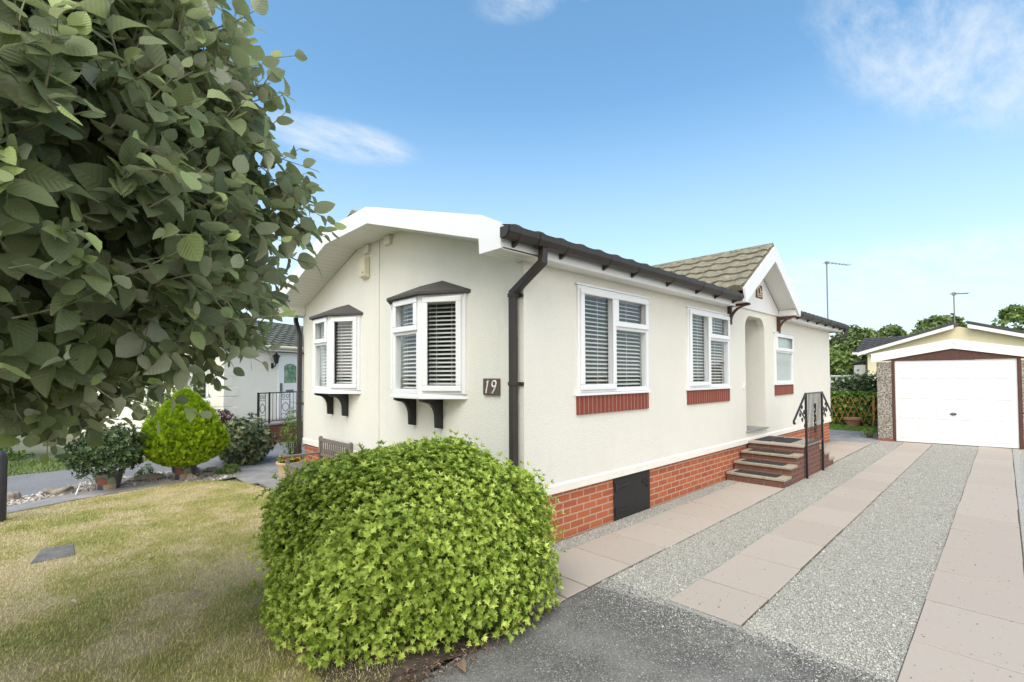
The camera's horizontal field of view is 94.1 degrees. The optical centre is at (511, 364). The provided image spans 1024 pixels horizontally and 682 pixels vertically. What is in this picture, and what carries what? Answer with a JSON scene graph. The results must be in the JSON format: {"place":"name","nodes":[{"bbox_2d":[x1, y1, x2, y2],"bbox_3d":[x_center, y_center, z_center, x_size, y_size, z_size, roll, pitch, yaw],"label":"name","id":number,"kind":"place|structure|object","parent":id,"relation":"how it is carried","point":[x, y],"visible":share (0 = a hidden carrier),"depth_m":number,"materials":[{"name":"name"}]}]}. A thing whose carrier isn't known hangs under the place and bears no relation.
{"place":"outdoors","nodes":[
{"label":"outdoors","id":0,"kind":"place"},
{"bbox_2d":[0,436,35,459],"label":"tall shrub","id":1,"kind":"object","parent":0,"point":[12,455],"visible":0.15,"depth_m":10.06,"materials":[{"name":"green plant"}]},
{"bbox_2d":[7,481,182,513],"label":"path","id":2,"kind":"structure","parent":0,"point":[50,501],"depth_m":6.66,"materials":[{"name":"grey concrete"}]},
{"bbox_2d":[7,467,236,505],"bbox_3d":[-7.715,1.840,5.452,1.527,0.001,8.255,-1,-2,40],"label":"pebble bed","id":3,"kind":"object","parent":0,"point":[137,484],"visible":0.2,"depth_m":7.70,"materials":[{"name":"grey stone"}]},
{"bbox_2d":[7,491,20,500],"bbox_3d":[-6.844,1.815,6.534,0.166,0.157,0.186,1,-2,-44],"label":"rock","id":4,"kind":"object","parent":3,"relation":"on","point":[12,495],"visible":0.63,"depth_m":6.49,"materials":[{"name":"beige stone"}]},
{"bbox_2d":[43,486,73,495],"bbox_3d":[-6.506,1.814,6.840,0.329,0.142,0.219,1,-2,-44],"label":"rock","id":5,"kind":"object","parent":3,"relation":"on","point":[50,491],"visible":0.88,"depth_m":6.78,"materials":[{"name":"beige stone"}]},
{"bbox_2d":[75,477,93,494],"bbox_3d":[-6.325,1.764,7.064,0.014,0.183,0.705,0,-2,-25],"label":"garden ornament","id":6,"kind":"object","parent":3,"relation":"on","point":[81,483],"visible":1,"depth_m":6.93,"materials":[{"name":"white paint"}]},
{"bbox_2d":[56,422,147,489],"bbox_3d":[-6.107,1.366,7.160,1.074,1.009,1.087,1,-2,-44],"label":"evergreen shrub","id":7,"kind":"object","parent":3,"relation":"on","point":[88,459],"visible":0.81,"depth_m":6.97,"materials":[{"name":"green plant"}]},
{"bbox_2d":[133,463,156,475],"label":"ground plant","id":8,"kind":"object","parent":3,"relation":"on","point":[142,470],"visible":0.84,"depth_m":7.87,"materials":[{"name":"green plant"}]},
{"bbox_2d":[132,473,164,481],"bbox_3d":[-5.915,1.840,7.755,0.437,0.151,0.186,1,-2,-44],"label":"rock","id":9,"kind":"object","parent":3,"relation":"on","point":[146,477],"visible":0.85,"depth_m":7.69,"materials":[{"name":"grey stone"}]},
{"bbox_2d":[186,473,196,480],"bbox_3d":[-5.190,1.824,7.715,0.156,0.123,0.103,1,-2,-44],"label":"rock","id":10,"kind":"object","parent":3,"relation":"on","point":[191,477],"visible":1,"depth_m":7.69,"materials":[{"name":"beige stone"}]},
{"bbox_2d":[204,466,217,472],"bbox_3d":[-5.307,1.847,8.401,0.215,0.088,0.195,1,-2,-44],"label":"rock","id":11,"kind":"object","parent":3,"relation":"on","point":[209,469],"visible":0.89,"depth_m":8.35,"materials":[{"name":"grey stone"}]},
{"bbox_2d":[215,463,240,473],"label":"ground plant","id":12,"kind":"object","parent":3,"relation":"on","point":[230,468],"visible":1,"depth_m":8.23,"materials":[{"name":"green plant"}]},
{"bbox_2d":[7,442,304,496],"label":"side road","id":13,"kind":"structure","parent":0,"point":[29,484],"depth_m":8.30,"materials":[{"name":"grey asphalt"}]},
{"bbox_2d":[277,402,304,457],"bbox_3d":[-4.468,1.294,9.775,0.621,1.293,0.798,1,-2,-44],"label":"creeping plant","id":14,"kind":"object","parent":13,"relation":"on","point":[289,440],"visible":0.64,"depth_m":9.69,"materials":[{"name":"green plant"}]},
{"bbox_2d":[132,385,211,426],"bbox_3d":[-8.001,1.163,11.350,1.737,1.736,1.248,1,-2,-44],"label":"tall shrub","id":15,"kind":"object","parent":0,"point":[157,405],"visible":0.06,"depth_m":11.11,"materials":[{"name":"green plant"}]},
{"bbox_2d":[138,387,231,479],"bbox_3d":[-5.439,1.128,7.923,1.312,1.516,1.306,1,-2,-44],"label":"golden conifer","id":16,"kind":"object","parent":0,"point":[180,445],"visible":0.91,"depth_m":7.57,"materials":[{"name":"green plant"}]},
{"bbox_2d":[0,480,422,681],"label":"lawn","id":17,"kind":"structure","parent":0,"point":[32,555],"depth_m":3.62,"materials":[{"name":"green plant"}]},
{"bbox_2d":[0,451,7,521],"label":"bollard","id":18,"kind":"object","parent":17,"relation":"on","point":[3,481],"visible":0.94,"depth_m":5.54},
{"bbox_2d":[30,544,74,564],"bbox_3d":[-4.348,1.801,4.516,0.299,0.036,0.444,1,-2,-44],"label":"inspection cover","id":19,"kind":"object","parent":17,"relation":"on","point":[52,553],"visible":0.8,"depth_m":4.50,"materials":[{"name":"grey metal"}]},
{"bbox_2d":[0,0,346,464],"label":"tree","id":20,"kind":"object","parent":17,"relation":"on","point":[139,225],"visible":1,"depth_m":1.77,"materials":[{"name":"green plant"}]},
{"bbox_2d":[190,589,202,595],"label":"fallen leaf","id":21,"kind":"object","parent":17,"relation":"on","point":[194,592],"visible":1,"depth_m":3.60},
{"bbox_2d":[281,613,532,681],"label":"flower bed","id":22,"kind":"object","parent":17,"relation":"on","point":[410,661],"visible":0.19,"depth_m":2.75,"materials":[{"name":"soil"}]},
{"bbox_2d":[246,429,566,669],"bbox_3d":[-0.711,1.119,3.549,2.170,1.295,2.016,1,-2,-44],"label":"bush","id":23,"kind":"object","parent":22,"relation":"on","point":[434,540],"visible":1,"depth_m":2.89,"materials":[{"name":"green plant"}]},
{"bbox_2d":[218,412,277,465],"bbox_3d":[-5.257,1.446,9.370,1.361,1.009,1.441,1,-2,-44],"label":"variegated shrub","id":24,"kind":"object","parent":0,"point":[260,438],"visible":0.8,"depth_m":9.17,"materials":[{"name":"green plant"}]},
{"bbox_2d":[232,465,304,494],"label":"patio","id":25,"kind":"structure","parent":0,"point":[262,475],"depth_m":7.99,"materials":[{"name":"grey concrete"}]},
{"bbox_2d":[276,455,301,477],"bbox_3d":[-3.729,1.684,7.980,0.412,0.364,0.410,1,-2,-44],"label":"flower planter","id":26,"kind":"object","parent":25,"relation":"on","point":[280,463],"visible":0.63,"depth_m":7.87,"materials":[{"name":"stone"}]},
{"bbox_2d":[283,436,352,481],"bbox_3d":[-2.849,1.475,6.973,0.580,0.725,1.134,1,-2,-44],"label":"garden bench","id":27,"kind":"object","parent":25,"relation":"on","point":[338,445],"visible":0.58,"depth_m":7.18,"materials":[{"name":"brown wood"}]},
{"bbox_2d":[4,389,845,673],"bbox_3d":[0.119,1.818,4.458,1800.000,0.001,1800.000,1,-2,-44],"label":"ground","id":28,"kind":"structure","parent":0,"point":[38,450],"depth_m":10.58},
{"bbox_2d":[7,451,148,475],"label":"grass","id":29,"kind":"structure","parent":28,"relation":"on","point":[47,467],"depth_m":9.16,"materials":[{"name":"green plant"}]},
{"bbox_2d":[214,409,237,425],"bbox_3d":[-7.355,1.511,11.556,1.302,0.953,1.013,1,-2,-35],"label":"red shrub","id":30,"kind":"object","parent":29,"relation":"on","point":[224,413],"visible":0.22,"depth_m":11.71,"materials":[{"name":"purple plant"}]},
{"bbox_2d":[82,320,302,442],"bbox_3d":[-8.038,0.343,17.849,7.520,3.790,10.610,-1,-1,21],"label":"bungalow","id":31,"kind":"object","parent":28,"relation":"on","point":[269,395],"visible":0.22,"depth_m":13.39,"materials":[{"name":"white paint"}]},
{"bbox_2d":[184,355,209,401],"bbox_3d":[-8.470,0.347,12.585,1.200,1.250,0.480,-1,-1,21],"label":"window","id":32,"kind":"structure","parent":31,"relation":"in","point":[207,372],"depth_m":12.53,"materials":[{"name":"white plastic"}]},
{"bbox_2d":[277,352,302,417],"bbox_3d":[-6.669,0.646,14.327,0.120,2.000,0.920,-1,-1,21],"label":"door","id":33,"kind":"structure","parent":31,"relation":"in","point":[287,364],"depth_m":14.22,"materials":[{"name":"white plastic"}]},
{"bbox_2d":[278,207,848,544],"bbox_3d":[2.167,-0.041,10.321,12.000,4.105,6.305,1,-2,-44],"label":"park home","id":34,"kind":"object","parent":28,"relation":"on","point":[599,387],"visible":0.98,"depth_m":6.06,"materials":[{"name":"beige paint"}]},
{"bbox_2d":[309,304,362,415],"bbox_3d":[-2.786,-0.065,7.318,0.417,1.697,1.524,1,-2,-44],"label":"bay window","id":35,"kind":"structure","parent":34,"relation":"in","point":[324,385],"depth_m":7.06,"materials":[{"name":"white plastic"}]},
{"bbox_2d":[386,281,470,428],"bbox_3d":[-1.111,-0.114,5.565,0.421,1.697,1.634,1,-2,-44],"label":"bay window","id":36,"kind":"structure","parent":34,"relation":"in","point":[419,298],"depth_m":5.28,"materials":[{"name":"white plastic"}]},
{"bbox_2d":[574,282,650,395],"bbox_3d":[1.176,-0.261,5.554,1.475,1.202,0.147,1,-2,-44],"label":"window","id":37,"kind":"structure","parent":34,"relation":"in","point":[614,297],"depth_m":5.48,"materials":[{"name":"white plastic"}]},
{"bbox_2d":[685,305,731,390],"bbox_3d":[2.979,-0.227,7.271,1.495,1.202,0.147,1,-2,-44],"label":"window","id":38,"kind":"structure","parent":34,"relation":"in","point":[707,315],"depth_m":7.21,"materials":[{"name":"white plastic"}]},
{"bbox_2d":[773,331,794,384],"bbox_3d":[5.474,-0.121,9.616,1.145,1.042,0.102,1,-2,-44],"label":"window","id":39,"kind":"structure","parent":34,"relation":"in","point":[783,342],"depth_m":9.61,"materials":[{"name":"white plastic"}]},
{"bbox_2d":[664,600,740,629],"bbox_3d":[1.313,1.765,3.321,0.042,0.061,0.525,1,-2,-44],"label":"kerb edging","id":40,"kind":"object","parent":28,"relation":"on","point":[706,616],"visible":0.36,"depth_m":3.31,"materials":[{"name":"grey concrete"}]},
{"bbox_2d":[823,261,850,318],"bbox_3d":[16.127,-1.453,23.556,1.658,7.250,0.420,0,-1,-19],"label":"television aerial","id":41,"kind":"object","parent":28,"relation":"on","point":[826,262],"visible":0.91,"depth_m":23.39,"materials":[{"name":"metal"}]},
{"bbox_2d":[829,344,853,389],"bbox_3d":[16.662,0.493,26.086,2.791,3.716,3.345,0,-1,9],"label":"tree","id":42,"kind":"object","parent":28,"relation":"on","point":[836,364],"visible":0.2,"depth_m":24.84,"materials":[{"name":"green plant"}]},
{"bbox_2d":[829,389,877,425],"bbox_3d":[11.043,1.463,16.324,1.170,1.309,3.721,1,-2,-44],"label":"hedge","id":43,"kind":"object","parent":28,"relation":"on","point":[858,394],"visible":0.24,"depth_m":15.74,"materials":[{"name":"green plant"}]},
{"bbox_2d":[830,375,876,388],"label":"trellis wall","id":44,"kind":"structure","parent":28,"relation":"on","point":[835,376],"depth_m":17.10,"materials":[{"name":"white paint"}]},
{"bbox_2d":[830,367,876,396],"bbox_3d":[12.225,1.011,16.325,0.466,2.015,3.782,1,-2,-44],"label":"climbing plant","id":45,"kind":"object","parent":44,"relation":"attached to","point":[852,382],"visible":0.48,"depth_m":16.52,"materials":[{"name":"green plant"}]},
{"bbox_2d":[830,396,877,425],"bbox_3d":[11.092,1.505,15.740,0.050,1.000,2.095,1,-2,-44],"label":"trellis fence","id":46,"kind":"object","parent":28,"relation":"on","point":[873,408],"visible":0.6,"depth_m":15.47,"materials":[{"name":"orange wood"}]},
{"bbox_2d":[829,324,883,379],"bbox_3d":[25.544,-0.259,35.715,5.145,5.600,4.864,0,-1,5],"label":"tree","id":47,"kind":"object","parent":28,"relation":"on","point":[849,343],"visible":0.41,"depth_m":34.51,"materials":[{"name":"green plant"}]},
{"bbox_2d":[865,323,922,337],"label":"tree","id":48,"kind":"object","parent":28,"relation":"on","point":[895,330],"visible":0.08,"depth_m":43.05,"materials":[{"name":"green plant"}]},
{"bbox_2d":[852,321,1023,388],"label":"bungalow","id":49,"kind":"object","parent":28,"relation":"on","point":[984,333],"visible":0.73,"depth_m":21.19,"materials":[{"name":"paint"}]},
{"bbox_2d":[950,292,967,327],"bbox_3d":[19.472,-2.386,20.749,0.658,1.550,0.420,-1,-1,16],"label":"television aerial","id":50,"kind":"object","parent":49,"relation":"attached to","point":[953,294],"visible":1,"depth_m":20.78,"materials":[{"name":"metal"}]},
{"bbox_2d":[911,313,967,331],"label":"tree","id":51,"kind":"object","parent":28,"relation":"on","point":[932,321],"visible":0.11,"depth_m":41.92,"materials":[{"name":"green plant"}]},
{"bbox_2d":[991,303,1023,330],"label":"tree","id":52,"kind":"object","parent":28,"relation":"on","point":[1010,313],"visible":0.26,"depth_m":40.77,"materials":[{"name":"green plant"}]},
{"bbox_2d":[200,0,1023,339],"label":"sky","id":53,"kind":"structure","parent":0,"point":[884,139],"materials":[{"name":"blue"}]},
{"bbox_2d":[419,586,882,681],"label":"tarmac road","id":54,"kind":"structure","parent":0,"point":[506,657],"depth_m":2.85,"materials":[{"name":"grey asphalt"}]},
{"bbox_2d":[456,659,465,671],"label":"fallen leaf","id":55,"kind":"object","parent":54,"relation":"on","point":[461,664],"visible":1,"depth_m":2.68,"materials":[{"name":"brown plant"}]},
{"bbox_2d":[369,602,567,681],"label":"leaf litter","id":56,"kind":"object","parent":54,"relation":"on","point":[454,652],"visible":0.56,"depth_m":2.82,"materials":[{"name":"brown plant"}]},
{"bbox_2d":[443,579,894,681],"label":"loose chippings","id":57,"kind":"object","parent":54,"relation":"on","point":[741,636],"visible":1,"depth_m":2.98,"materials":[{"name":"grey gravel"}]},
{"bbox_2d":[528,482,784,615],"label":"paving","id":58,"kind":"structure","parent":0,"point":[581,565],"depth_m":4.86,"materials":[{"name":"beige concrete"}]},
{"bbox_2d":[726,391,834,488],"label":"front steps","id":59,"kind":"structure","parent":58,"relation":"on","point":[783,465],"depth_m":7.71,"materials":[{"name":"brick"}]},
{"bbox_2d":[755,436,783,440],"bbox_3d":[4.563,1.305,8.431,0.700,0.012,0.260,1,-2,-44],"label":"doormat","id":60,"kind":"object","parent":59,"relation":"on","point":[770,438],"visible":1,"depth_m":8.40,"materials":[{"name":"grey rubber"}]},
{"bbox_2d":[540,441,1023,681],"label":"gravel drive","id":61,"kind":"structure","parent":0,"point":[1018,469],"depth_m":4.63,"materials":[{"name":"grey gravel"}]},
{"bbox_2d":[874,414,877,426],"bbox_3d":[11.845,1.744,14.993,0.392,0.419,0.730,1,-2,-44],"label":"flower trough","id":62,"kind":"object","parent":61,"relation":"on","point":[876,422],"visible":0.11,"depth_m":15.10,"materials":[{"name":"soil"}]},
{"bbox_2d":[870,339,1023,449],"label":"garage","id":63,"kind":"structure","parent":61,"relation":"on","point":[958,392],"depth_m":11.28,"materials":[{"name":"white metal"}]},
{"bbox_2d":[894,359,1018,448],"bbox_3d":[10.438,0.884,11.273,2.134,2.000,0.070,-1,-2,37],"label":"garage door","id":64,"kind":"structure","parent":63,"relation":"in","point":[955,402],"depth_m":11.22,"materials":[{"name":"white metal"}]},
{"bbox_2d":[773,437,801,442],"bbox_3d":[4.763,1.299,8.222,0.660,0.012,0.260,1,-2,-44],"label":"doormat","id":65,"kind":"object","parent":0,"point":[787,440],"visible":1,"depth_m":8.13,"materials":[{"name":"grey rubber"}]},
{"bbox_2d":[669,442,931,626],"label":"paving","id":66,"kind":"structure","parent":0,"point":[816,523],"depth_m":4.52,"materials":[{"name":"beige concrete"}]},
{"bbox_2d":[824,441,869,461],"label":"paving","id":67,"kind":"structure","parent":0,"point":[838,450],"depth_m":10.74,"materials":[{"name":"beige concrete"}]},
{"bbox_2d":[829,424,876,431],"bbox_3d":[10.212,1.997,15.247,1.700,0.060,3.500,1,-2,-44],"label":"grass strip","id":68,"kind":"object","parent":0,"point":[849,428],"depth_m":14.58,"materials":[{"name":"green plant"}]},
{"bbox_2d":[829,423,876,430],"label":"grass","id":69,"kind":"structure","parent":68,"relation":"on","point":[838,425],"depth_m":14.79,"materials":[{"name":"green plant"}]},
{"bbox_2d":[844,417,862,425],"bbox_3d":[10.970,1.830,15.324,0.500,0.270,0.496,1,-2,-44],"label":"terracotta pot","id":70,"kind":"object","parent":68,"relation":"on","point":[852,421],"visible":0.98,"depth_m":15.17,"materials":[{"name":"ceramic"}]},
{"bbox_2d":[829,429,880,443],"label":"patio","id":71,"kind":"structure","parent":0,"point":[847,436],"depth_m":12.64,"materials":[{"name":"grey concrete"}]},
{"bbox_2d":[862,427,877,437],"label":"ground plant","id":72,"kind":"object","parent":71,"relation":"on","point":[867,432],"visible":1,"depth_m":12.54,"materials":[{"name":"green plant"}]},
{"bbox_2d":[896,446,1023,681],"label":"paving","id":73,"kind":"structure","parent":0,"point":[931,657],"depth_m":3.57,"materials":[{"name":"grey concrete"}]}
]}

